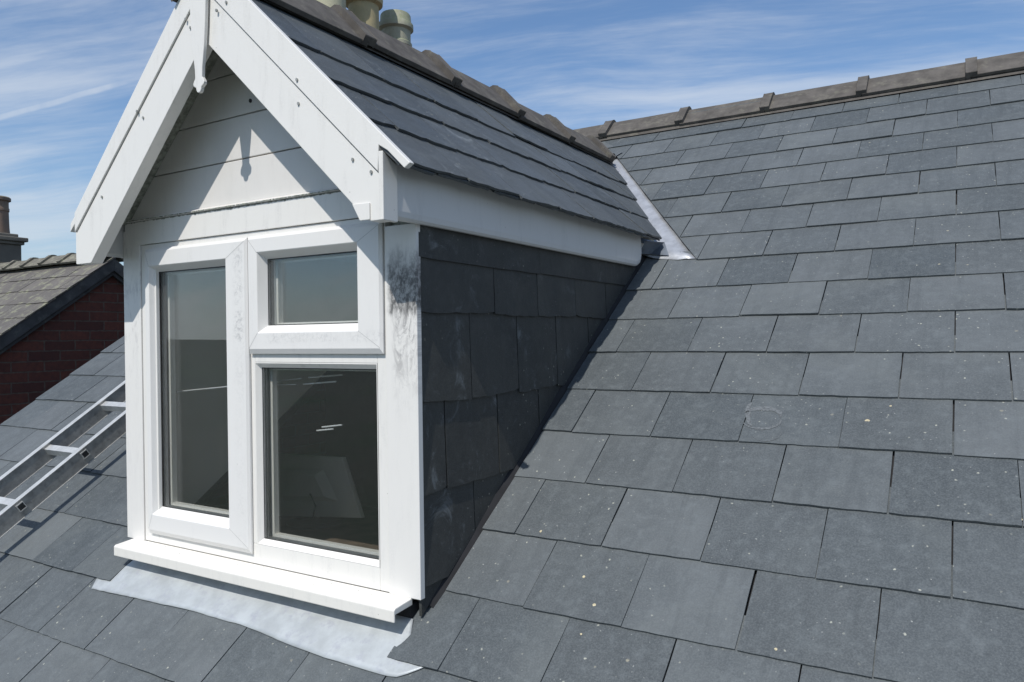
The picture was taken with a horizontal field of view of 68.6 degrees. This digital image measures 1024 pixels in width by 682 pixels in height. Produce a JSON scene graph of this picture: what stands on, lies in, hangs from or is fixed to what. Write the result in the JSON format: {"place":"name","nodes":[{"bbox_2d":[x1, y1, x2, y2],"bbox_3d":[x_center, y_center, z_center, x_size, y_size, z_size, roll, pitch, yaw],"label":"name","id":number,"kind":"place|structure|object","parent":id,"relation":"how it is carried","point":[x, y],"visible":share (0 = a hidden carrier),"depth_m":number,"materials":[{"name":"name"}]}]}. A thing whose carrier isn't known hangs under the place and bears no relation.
{"place":"outdoors","nodes":[
{"label":"outdoors","id":0,"kind":"place"},
{"bbox_2d":[0,195,124,423],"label":"neighbour house","id":1,"kind":"structure","parent":0,"point":[61,317],"depth_m":5.70,"materials":[{"name":"brick"}]},
{"bbox_2d":[0,0,1023,265],"label":"sky","id":2,"kind":"structure","parent":0,"point":[70,70],"materials":[{"name":"blue"}]},
{"bbox_3d":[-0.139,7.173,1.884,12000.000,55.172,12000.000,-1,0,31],"label":"ground","id":3,"kind":"structure","parent":0,"visible":0},
{"bbox_2d":[0,0,1023,681],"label":"house","id":4,"kind":"structure","parent":3,"relation":"on","point":[728,392],"depth_m":2.16,"materials":[{"name":"brick"},{"name":"slate"},{"name":"clay"}]},
{"bbox_2d":[0,381,125,537],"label":"ladder","id":5,"kind":"object","parent":4,"relation":"on","point":[22,506],"visible":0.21,"depth_m":3.00,"materials":[{"name":"metal"}]},
{"bbox_2d":[176,381,336,391],"bbox_3d":[-0.835,0.145,2.319,0.796,0.059,0.004,-1,0,31],"label":"curtain rod","id":6,"kind":"object","parent":4,"relation":"attached to","point":[277,384],"visible":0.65,"depth_m":2.23,"materials":[{"name":"silver metal"}]},
{"bbox_2d":[141,219,390,591],"bbox_3d":[-0.742,0.164,2.196,1.032,0.958,0.062,-1,0,31],"label":"window frame","id":7,"kind":"structure","parent":4,"relation":"in","point":[360,566],"depth_m":2.15,"materials":[{"name":"white plastic"}]},
{"bbox_2d":[212,503,378,549],"bbox_3d":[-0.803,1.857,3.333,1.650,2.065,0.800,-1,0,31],"label":"desk","id":8,"kind":"object","parent":4,"relation":"on","point":[362,532],"visible":0.02,"depth_m":3.26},
{"bbox_2d":[278,453,364,529],"bbox_3d":[-0.895,0.668,3.413,0.710,0.320,0.258,-1,0,31],"label":"computer monitor","id":9,"kind":"object","parent":8,"relation":"on","point":[317,491],"visible":0.88,"depth_m":3.35,"materials":[{"name":"plastic"}]},
{"bbox_2d":[277,374,342,381],"bbox_3d":[-0.594,0.108,2.190,0.269,0.028,0.004,-1,0,31],"label":"curtain rod","id":10,"kind":"object","parent":4,"relation":"attached to","point":[312,377],"visible":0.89,"depth_m":2.17,"materials":[{"name":"silver metal"}]},
{"bbox_2d":[316,424,341,430],"bbox_3d":[-0.527,0.250,2.163,0.100,0.026,0.005,-1,0,31],"label":"ceiling light","id":11,"kind":"object","parent":4,"relation":"attached to","point":[329,426],"visible":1,"depth_m":2.16,"materials":[{"name":"silver metal"}]}
]}

